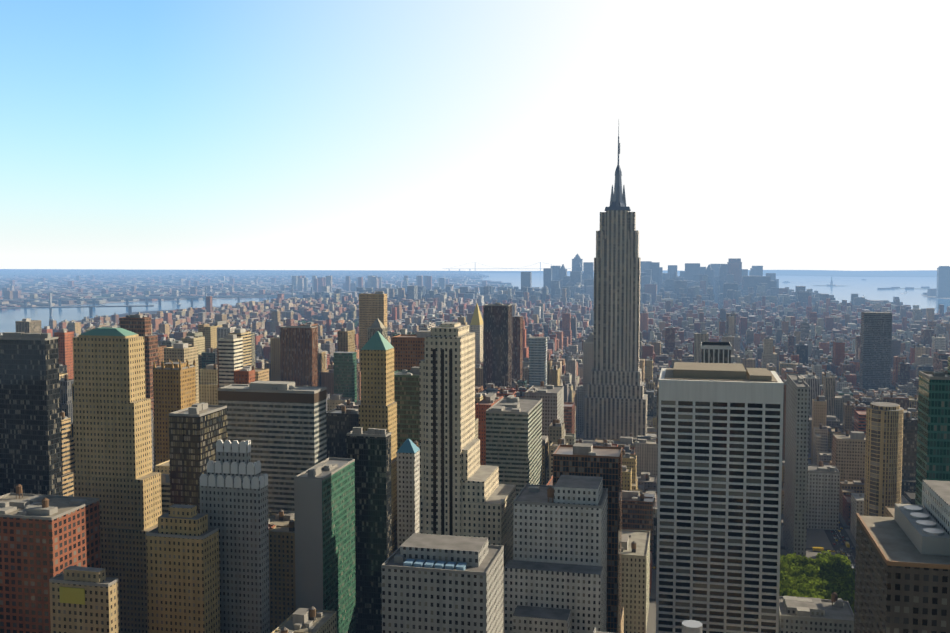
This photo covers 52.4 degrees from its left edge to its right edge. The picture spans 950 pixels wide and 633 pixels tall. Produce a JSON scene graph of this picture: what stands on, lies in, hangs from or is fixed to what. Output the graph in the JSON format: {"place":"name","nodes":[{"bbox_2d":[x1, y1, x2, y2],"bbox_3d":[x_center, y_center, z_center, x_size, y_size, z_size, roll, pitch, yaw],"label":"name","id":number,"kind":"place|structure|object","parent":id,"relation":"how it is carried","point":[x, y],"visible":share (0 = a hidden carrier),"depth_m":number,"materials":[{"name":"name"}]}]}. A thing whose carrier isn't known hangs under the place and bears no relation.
{"place":"outdoors","nodes":[
{"label":"outdoors","id":0,"kind":"place"},
{"bbox_2d":[207,442,260,479],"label":"tower crown tiers","id":1,"kind":"object","parent":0,"point":[230,457],"visible":0.39,"depth_m":527.44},
{"bbox_2d":[200,439,267,488],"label":"white tower arches","id":2,"kind":"structure","parent":1,"relation":"attached to","point":[263,479],"depth_m":526.14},
{"bbox_2d":[0,269,511,306],"bbox_3d":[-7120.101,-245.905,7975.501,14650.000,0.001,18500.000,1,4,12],"label":"brooklyn ground","id":3,"kind":"structure","parent":0,"point":[166,274],"depth_m":9904.48,"materials":[{"name":"grey"}]},
{"bbox_2d":[0,293,153,316],"bbox_3d":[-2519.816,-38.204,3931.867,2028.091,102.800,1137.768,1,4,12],"label":"bridge","id":4,"kind":"structure","parent":3,"relation":"on","point":[50,307],"depth_m":4154.59,"materials":[{"name":"silver metal"}]},
{"bbox_2d":[0,285,343,306],"bbox_3d":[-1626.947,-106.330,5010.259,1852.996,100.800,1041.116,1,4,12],"label":"bridge","id":5,"kind":"structure","parent":3,"relation":"on","point":[127,301],"depth_m":5006.71,"materials":[{"name":"silver metal"}]},
{"bbox_2d":[294,478,322,609],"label":"concrete block wall","id":6,"kind":"structure","parent":0,"point":[308,545],"depth_m":565.78,"materials":[{"name":"grey concrete"}]},
{"bbox_2d":[396,439,419,452],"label":"pyramidal roof","id":7,"kind":"structure","parent":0,"point":[408,446],"depth_m":705.60,"materials":[{"name":"blue metal"}]},
{"bbox_2d":[57,299,855,602],"bbox_3d":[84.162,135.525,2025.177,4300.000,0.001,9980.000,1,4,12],"label":"ground","id":8,"kind":"structure","parent":0,"point":[838,546],"depth_m":898.78,"materials":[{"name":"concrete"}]},
{"bbox_2d":[0,337,62,495],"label":"skyscraper","id":9,"kind":"structure","parent":8,"relation":"on","point":[30,443],"depth_m":727.79,"materials":[{"name":"glass"}]},
{"bbox_2d":[0,495,100,632],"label":"brick block","id":10,"kind":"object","parent":8,"relation":"on","point":[36,555],"visible":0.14,"depth_m":551.93,"materials":[{"name":"red brick"}]},
{"bbox_2d":[49,566,119,632],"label":"tan block","id":11,"kind":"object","parent":8,"relation":"on","point":[98,612],"visible":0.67,"depth_m":479.74,"materials":[{"name":"stone"}]},
{"bbox_2d":[59,587,84,604],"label":"billboard","id":12,"kind":"object","parent":11,"relation":"attached to","point":[71,595],"visible":1,"depth_m":478.93,"materials":[{"name":"yellow"}]},
{"bbox_2d":[73,334,161,632],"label":"skyscraper","id":13,"kind":"structure","parent":8,"relation":"on","point":[117,477],"depth_m":636.75,"materials":[{"name":"beige stone"}]},
{"bbox_2d":[80,327,136,335],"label":"roof","id":14,"kind":"structure","parent":13,"relation":"on","point":[103,331],"depth_m":637.30,"materials":[{"name":"teal metal"}]},
{"bbox_2d":[153,359,195,464],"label":"gothic tower","id":15,"kind":"structure","parent":8,"relation":"on","point":[174,390],"depth_m":826.97,"materials":[{"name":"beige stone"}]},
{"bbox_2d":[146,504,219,632],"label":"tan block","id":16,"kind":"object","parent":8,"relation":"on","point":[183,586],"visible":0.84,"depth_m":509.67,"materials":[{"name":"stone"}]},
{"bbox_2d":[169,407,226,513],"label":"office building","id":17,"kind":"structure","parent":8,"relation":"on","point":[192,444],"depth_m":604.92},
{"bbox_2d":[199,474,269,632],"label":"skyscraper","id":18,"kind":"structure","parent":8,"relation":"on","point":[238,517],"depth_m":527.54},
{"bbox_2d":[127,286,404,303],"bbox_3d":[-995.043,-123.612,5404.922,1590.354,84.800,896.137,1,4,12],"label":"bridge","id":19,"kind":"structure","parent":8,"relation":"on","point":[238,300],"depth_m":5292.22,"materials":[{"name":"silver metal"}]},
{"bbox_2d":[218,399,326,513],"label":"office building","id":20,"kind":"structure","parent":8,"relation":"on","point":[288,442],"depth_m":709.33,"materials":[{"name":"grey concrete"}]},
{"bbox_2d":[218,390,326,402],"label":"parapet band","id":21,"kind":"object","parent":20,"relation":"on","point":[273,397],"visible":0.54,"depth_m":708.04,"materials":[{"name":"white concrete"}]},
{"bbox_2d":[217,381,326,393],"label":"flat roof","id":22,"kind":"structure","parent":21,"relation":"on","point":[279,385],"depth_m":712.88,"materials":[{"name":"grey concrete"}]},
{"bbox_2d":[280,326,317,385],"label":"bronze tower","id":23,"kind":"structure","parent":8,"relation":"on","point":[298,358],"depth_m":1357.64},
{"bbox_2d":[299,460,355,632],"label":"green glass block","id":24,"kind":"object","parent":8,"relation":"on","point":[338,533],"visible":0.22,"depth_m":592.31,"materials":[{"name":"green glass"}]},
{"bbox_2d":[334,351,356,402],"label":"green tower","id":25,"kind":"structure","parent":8,"relation":"on","point":[345,374],"depth_m":1154.90,"materials":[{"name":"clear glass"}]},
{"bbox_2d":[347,433,391,632],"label":"dark block","id":26,"kind":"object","parent":8,"relation":"on","point":[371,456],"visible":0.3,"depth_m":657.49,"materials":[{"name":"black glass"}]},
{"bbox_2d":[359,348,396,553],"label":"tan tower","id":27,"kind":"structure","parent":8,"relation":"on","point":[378,407],"depth_m":734.57,"materials":[{"name":"beige stone"}]},
{"bbox_2d":[361,331,393,349],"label":"pyramidal roof","id":28,"kind":"structure","parent":27,"relation":"on","point":[377,340],"depth_m":735.33,"materials":[{"name":"teal metal"}]},
{"bbox_2d":[397,450,419,548],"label":"skyscraper","id":29,"kind":"structure","parent":8,"relation":"on","point":[408,481],"depth_m":705.89,"materials":[{"name":"white stone"}]},
{"bbox_2d":[382,533,503,632],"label":"limestone block","id":30,"kind":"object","parent":8,"relation":"on","point":[423,602],"visible":0.78,"depth_m":430.71,"materials":[{"name":"grey stone"}]},
{"bbox_2d":[403,559,466,570],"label":"roof units","id":31,"kind":"object","parent":30,"relation":"on","point":[437,565],"visible":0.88,"depth_m":430.99},
{"bbox_2d":[419,322,515,567],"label":"tower","id":32,"kind":"structure","parent":8,"relation":"on","point":[483,500],"depth_m":563.16,"materials":[{"name":"stone"}]},
{"bbox_2d":[433,349,452,534],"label":"window strips","id":33,"kind":"object","parent":32,"relation":"attached to","point":[442,448],"visible":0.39,"depth_m":561.98,"materials":[{"name":"black glass"}]},
{"bbox_2d":[470,324,482,364],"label":"tower body","id":34,"kind":"structure","parent":8,"relation":"on","point":[477,330],"depth_m":1863.09,"materials":[{"name":"beige stone"}]},
{"bbox_2d":[470,303,482,324],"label":"pyramidal roof","id":35,"kind":"structure","parent":34,"relation":"on","point":[477,319],"depth_m":1867.15,"materials":[{"name":"gold metal"}]},
{"bbox_2d":[483,305,511,388],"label":"skyscraper","id":36,"kind":"structure","parent":8,"relation":"on","point":[497,346],"depth_m":1504.16,"materials":[{"name":"black glass"}]},
{"bbox_2d":[486,399,541,496],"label":"banded block","id":37,"kind":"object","parent":8,"relation":"on","point":[514,447],"visible":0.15,"depth_m":807.13,"materials":[{"name":"beige concrete"}]},
{"bbox_2d":[512,316,522,381],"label":"brown tower","id":38,"kind":"structure","parent":8,"relation":"on","point":[517,348],"depth_m":1652.43,"materials":[{"name":"brown brick"}]},
{"bbox_2d":[521,272,531,286],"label":"downtown tower","id":39,"kind":"structure","parent":8,"relation":"on","point":[526,279],"depth_m":5595.47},
{"bbox_2d":[529,336,546,387],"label":"office building","id":40,"kind":"structure","parent":8,"relation":"on","point":[537,360],"depth_m":1251.89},
{"bbox_2d":[525,386,563,436],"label":"limestone block","id":41,"kind":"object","parent":8,"relation":"on","point":[552,406],"depth_m":1004.69,"materials":[{"name":"grey stone"}]},
{"bbox_2d":[543,268,551,288],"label":"downtown tower","id":42,"kind":"structure","parent":8,"relation":"on","point":[547,276],"depth_m":5892.48,"materials":[{"name":"blue glass"}]},
{"bbox_2d":[551,281,559,297],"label":"downtown tower","id":43,"kind":"structure","parent":8,"relation":"on","point":[555,284],"depth_m":5196.98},
{"bbox_2d":[504,475,607,632],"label":"office building","id":44,"kind":"structure","parent":8,"relation":"on","point":[555,574],"depth_m":523.04,"materials":[{"name":"white stone"}]},
{"bbox_2d":[559,264,566,278],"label":"downtown tower","id":45,"kind":"structure","parent":8,"relation":"on","point":[562,271],"depth_m":5991.23,"materials":[{"name":"blue"}]},
{"bbox_2d":[563,276,569,285],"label":"downtown tower","id":46,"kind":"structure","parent":8,"relation":"on","point":[566,279],"depth_m":5692.32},
{"bbox_2d":[570,271,581,284],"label":"downtown tower","id":47,"kind":"structure","parent":8,"relation":"on","point":[575,277],"depth_m":5592.58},
{"bbox_2d":[572,253,582,270],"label":"downtown tower","id":48,"kind":"structure","parent":8,"relation":"on","point":[577,259],"depth_m":6290.00,"materials":[{"name":"blue glass"}]},
{"bbox_2d":[576,262,582,272],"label":"downtown tower","id":49,"kind":"structure","parent":8,"relation":"on","point":[579,268],"depth_m":6188.24,"materials":[{"name":"blue"}]},
{"bbox_2d":[583,262,593,279],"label":"downtown tower","id":50,"kind":"structure","parent":8,"relation":"on","point":[588,268],"depth_m":6088.21,"materials":[{"name":"blue"}]},
{"bbox_2d":[584,279,593,292],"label":"downtown tower","id":51,"kind":"structure","parent":8,"relation":"on","point":[588,282],"depth_m":5293.85,"materials":[{"name":"blue glass"}]},
{"bbox_2d":[579,210,656,438],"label":"skyscraper","id":52,"kind":"structure","parent":8,"relation":"on","point":[615,401],"depth_m":1255.70,"materials":[{"name":"stone"}]},
{"bbox_2d":[605,126,630,210],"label":"spire","id":53,"kind":"structure","parent":52,"relation":"on","point":[618,200],"depth_m":1257.25,"materials":[{"name":"grey metal"}]},
{"bbox_2d":[640,261,651,271],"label":"downtown tower","id":54,"kind":"structure","parent":8,"relation":"on","point":[645,264],"depth_m":6184.56,"materials":[{"name":"blue"}]},
{"bbox_2d":[644,269,651,281],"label":"downtown tower","id":55,"kind":"structure","parent":8,"relation":"on","point":[648,272],"depth_m":5685.27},
{"bbox_2d":[644,284,656,305],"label":"downtown tower","id":56,"kind":"structure","parent":8,"relation":"on","point":[650,289],"depth_m":4893.25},
{"bbox_2d":[650,262,659,291],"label":"downtown tower","id":57,"kind":"structure","parent":8,"relation":"on","point":[654,266],"depth_m":5884.32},
{"bbox_2d":[659,267,662,291],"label":"downtown tower","id":58,"kind":"structure","parent":8,"relation":"on","point":[660,274],"depth_m":5883.44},
{"bbox_2d":[668,265,676,276],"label":"downtown tower","id":59,"kind":"structure","parent":8,"relation":"on","point":[672,269],"depth_m":6332.63,"materials":[{"name":"blue"}]},
{"bbox_2d":[671,271,678,280],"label":"downtown tower","id":60,"kind":"structure","parent":8,"relation":"on","point":[675,277],"depth_m":5588.24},
{"bbox_2d":[674,281,686,295],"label":"downtown tower","id":61,"kind":"structure","parent":8,"relation":"on","point":[679,284],"depth_m":4992.29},
{"bbox_2d":[680,271,684,279],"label":"downtown tower","id":62,"kind":"structure","parent":8,"relation":"on","point":[682,273],"depth_m":6483.99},
{"bbox_2d":[685,263,698,281],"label":"downtown tower","id":63,"kind":"structure","parent":8,"relation":"on","point":[691,269],"depth_m":5986.45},
{"bbox_2d":[700,281,705,294],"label":"downtown tower","id":64,"kind":"structure","parent":8,"relation":"on","point":[703,285],"depth_m":5186.27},
{"bbox_2d":[700,267,705,273],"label":"downtown tower","id":65,"kind":"structure","parent":8,"relation":"on","point":[702,269],"depth_m":6229.34,"materials":[{"name":"blue"}]},
{"bbox_2d":[704,264,713,284],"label":"downtown tower","id":66,"kind":"structure","parent":8,"relation":"on","point":[709,271],"depth_m":5981.91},
{"bbox_2d":[704,269,714,293],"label":"downtown tower","id":67,"kind":"structure","parent":8,"relation":"on","point":[713,281],"depth_m":6080.44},
{"bbox_2d":[575,298,855,632],"bbox_3d":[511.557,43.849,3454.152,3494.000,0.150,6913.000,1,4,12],"label":"sidewalk blocks","id":68,"kind":"structure","parent":8,"relation":"on","point":[816,537],"depth_m":882.77,"materials":[{"name":"grey concrete"}]},
{"bbox_2d":[0,272,949,632],"bbox_3d":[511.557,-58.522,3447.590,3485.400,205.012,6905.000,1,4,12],"label":"city buildings","id":69,"kind":"structure","parent":68,"relation":"on","point":[224,344],"depth_m":1494.22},
{"bbox_2d":[16,381,837,605],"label":"roof water tanks","id":70,"kind":"object","parent":69,"relation":"on","point":[550,494],"visible":0.85,"depth_m":590.74,"materials":[{"name":"brown wood"}]},
{"bbox_2d":[0,302,949,622],"bbox_3d":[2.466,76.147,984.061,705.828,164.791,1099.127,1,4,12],"label":"rooftops","id":71,"kind":"object","parent":69,"relation":"on","point":[32,504],"visible":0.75,"depth_m":585.60,"materials":[{"name":"grey concrete"}]},
{"bbox_2d":[298,312,824,329],"bbox_3d":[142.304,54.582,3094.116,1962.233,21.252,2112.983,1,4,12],"label":"distant park trees","id":72,"kind":"object","parent":68,"relation":"on","point":[304,322],"depth_m":3545.18,"materials":[{"name":"green plant"}]},
{"bbox_2d":[575,423,855,570],"bbox_3d":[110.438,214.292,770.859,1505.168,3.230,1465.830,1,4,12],"label":"trees","id":73,"kind":"object","parent":8,"relation":"on","point":[847,544],"visible":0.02,"depth_m":870.93,"materials":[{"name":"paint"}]},
{"bbox_2d":[701,342,730,362],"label":"windows","id":74,"kind":"structure","parent":8,"relation":"on","point":[716,356],"depth_m":993.37,"materials":[{"name":"black glass"}]},
{"bbox_2d":[701,342,730,362],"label":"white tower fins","id":75,"kind":"object","parent":74,"relation":"on","point":[727,346],"visible":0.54,"depth_m":993.55,"materials":[{"name":"white concrete"}]},
{"bbox_2d":[714,276,718,293],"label":"downtown tower","id":76,"kind":"structure","parent":8,"relation":"on","point":[716,278],"depth_m":5885.55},
{"bbox_2d":[656,368,783,632],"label":"travertine grid","id":77,"kind":"object","parent":8,"relation":"on","point":[729,392],"visible":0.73,"depth_m":553.14,"materials":[{"name":"white stone"}]},
{"bbox_2d":[658,400,779,632],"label":"windows","id":78,"kind":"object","parent":77,"relation":"in","point":[723,479],"visible":0.33,"depth_m":554.45,"materials":[{"name":"black glass"}]},
{"bbox_2d":[664,362,777,381],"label":"roof","id":79,"kind":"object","parent":77,"relation":"on","point":[709,371],"visible":0.95,"depth_m":562.03,"materials":[{"name":"beige concrete"}]},
{"bbox_2d":[719,264,727,282],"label":"downtown tower","id":80,"kind":"structure","parent":8,"relation":"on","point":[723,270],"depth_m":5583.30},
{"bbox_2d":[723,283,737,297],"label":"downtown tower","id":81,"kind":"structure","parent":8,"relation":"on","point":[730,286],"depth_m":4891.74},
{"bbox_2d":[727,258,741,282],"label":"downtown tower","id":82,"kind":"structure","parent":8,"relation":"on","point":[734,261],"depth_m":5683.20,"materials":[{"name":"blue"}]},
{"bbox_2d":[730,264,739,284],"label":"downtown tower","id":83,"kind":"structure","parent":8,"relation":"on","point":[735,269],"depth_m":5480.49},
{"bbox_2d":[742,269,747,275],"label":"downtown tower","id":84,"kind":"structure","parent":8,"relation":"on","point":[744,272],"depth_m":6127.01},
{"bbox_2d":[749,268,756,275],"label":"downtown tower","id":85,"kind":"structure","parent":8,"relation":"on","point":[752,271],"depth_m":6279.38,"materials":[{"name":"blue"}]},
{"bbox_2d":[743,276,770,290],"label":"downtown tower","id":86,"kind":"structure","parent":8,"relation":"on","point":[750,281],"depth_m":5296.33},
{"bbox_2d":[752,266,762,275],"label":"downtown tower","id":87,"kind":"structure","parent":8,"relation":"on","point":[759,269],"depth_m":6375.58,"materials":[{"name":"blue"}]},
{"bbox_2d":[759,283,767,291],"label":"downtown tower","id":88,"kind":"structure","parent":8,"relation":"on","point":[765,285],"depth_m":5083.32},
{"bbox_2d":[766,273,775,280],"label":"downtown tower","id":89,"kind":"structure","parent":8,"relation":"on","point":[773,276],"depth_m":5978.07,"materials":[{"name":"blue glass"}]},
{"bbox_2d":[771,281,776,287],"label":"downtown tower","id":90,"kind":"structure","parent":8,"relation":"on","point":[773,283],"depth_m":5281.59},
{"bbox_2d":[778,288,787,293],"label":"downtown tower","id":91,"kind":"structure","parent":8,"relation":"on","point":[781,290],"depth_m":4986.59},
{"bbox_2d":[783,375,809,559],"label":"skyscraper","id":92,"kind":"structure","parent":8,"relation":"on","point":[796,470],"depth_m":804.12,"materials":[{"name":"grey stone"}]},
{"bbox_2d":[779,596,853,632],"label":"building","id":93,"kind":"structure","parent":8,"relation":"on","point":[818,607],"depth_m":590.24,"materials":[{"name":"grey concrete"}]},
{"bbox_2d":[807,466,839,529],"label":"white block","id":94,"kind":"structure","parent":8,"relation":"on","point":[822,500],"depth_m":930.35,"materials":[{"name":"stone"}]},
{"bbox_2d":[859,312,891,390],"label":"skyscraper","id":95,"kind":"structure","parent":8,"relation":"on","point":[875,351],"depth_m":1690.67,"materials":[{"name":"grey glass"}]},
{"bbox_2d":[864,402,903,516],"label":"skyscraper","id":96,"kind":"structure","parent":8,"relation":"on","point":[883,456],"depth_m":840.61,"materials":[{"name":"beige concrete"}]},
{"bbox_2d":[854,515,949,632],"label":"building","id":97,"kind":"structure","parent":8,"relation":"on","point":[895,599],"depth_m":337.63,"materials":[{"name":"grey concrete"}]},
{"bbox_2d":[856,513,949,568],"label":"parapet","id":98,"kind":"structure","parent":97,"relation":"on","point":[898,563],"depth_m":332.94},
{"bbox_2d":[894,504,949,555],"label":"rooftop cooling unit","id":99,"kind":"object","parent":97,"relation":"on","point":[922,542],"visible":0.82,"depth_m":351.71,"materials":[{"name":"metal"}]},
{"bbox_2d":[903,505,943,535],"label":"rooftop fans","id":100,"kind":"object","parent":99,"relation":"on","point":[923,521],"visible":1,"depth_m":359.65,"materials":[{"name":"grey metal"}]},
{"bbox_2d":[922,480,949,534],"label":"rooftop penthouse","id":101,"kind":"object","parent":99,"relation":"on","point":[936,499],"visible":0.67,"depth_m":370.10,"materials":[{"name":"grey concrete"}]},
{"bbox_2d":[915,356,949,504],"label":"skyscraper","id":102,"kind":"structure","parent":8,"relation":"on","point":[933,446],"depth_m":466.17,"materials":[{"name":"teal glass"}]},
{"bbox_2d":[0,270,935,309],"bbox_3d":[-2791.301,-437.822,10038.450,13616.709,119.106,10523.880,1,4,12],"label":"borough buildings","id":103,"kind":"structure","parent":0,"point":[129,282],"depth_m":7951.18,"materials":[{"name":"grey"}]},
{"bbox_2d":[0,270,936,276],"bbox_3d":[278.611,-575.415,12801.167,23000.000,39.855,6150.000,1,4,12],"label":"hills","id":104,"kind":"structure","parent":0,"point":[838,271],"depth_m":14193.06,"materials":[{"name":"blue"}]},
{"bbox_2d":[0,273,949,332],"bbox_3d":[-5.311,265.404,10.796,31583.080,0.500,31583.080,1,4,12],"label":"harbor water","id":105,"kind":"structure","parent":0,"point":[867,289],"depth_m":5986.19,"materials":[{"name":"blue liquid"}]},
{"bbox_2d":[0,0,949,270],"label":"sky","id":106,"kind":"structure","parent":0,"point":[396,135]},
{"bbox_2d":[551,266,560,280],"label":"downtown tower","id":107,"kind":"structure","parent":0,"point":[555,273],"depth_m":6340.55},
{"bbox_2d":[682,620,702,632],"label":"water tank","id":108,"kind":"object","parent":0,"point":[691,626],"visible":1,"depth_m":262.75,"materials":[{"name":"silver metal"}]},
{"bbox_2d":[710,264,719,275],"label":"downtown tower","id":109,"kind":"structure","parent":0,"point":[715,267],"depth_m":6429.60,"materials":[{"name":"blue"}]},
{"bbox_2d":[567,272,936,276],"bbox_3d":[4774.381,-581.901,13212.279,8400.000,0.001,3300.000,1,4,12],"label":"distant land","id":110,"kind":"structure","parent":0,"point":[858,275],"depth_m":12574.88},
{"bbox_2d":[923,295,949,298],"bbox_3d":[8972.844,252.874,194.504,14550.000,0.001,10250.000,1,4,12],"label":"jersey ground","id":111,"kind":"structure","parent":0,"point":[934,297],"depth_m":5974.91,"materials":[{"name":"grey"}]},
{"bbox_2d":[936,266,949,297],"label":"skyscraper","id":112,"kind":"structure","parent":0,"point":[943,283],"depth_m":5961.05,"materials":[{"name":"blue glass"}]},
{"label":"bryant park ground","id":113,"kind":"structure","parent":0,"visible":0},
{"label":"bryant park tree trunks","id":114,"kind":"object","parent":113,"relation":"on","visible":0},
{"bbox_2d":[779,550,854,612],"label":"trees","id":115,"kind":"object","parent":114,"relation":"on","point":[822,574],"visible":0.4,"depth_m":720.05,"materials":[{"name":"green plant"}]}
]}

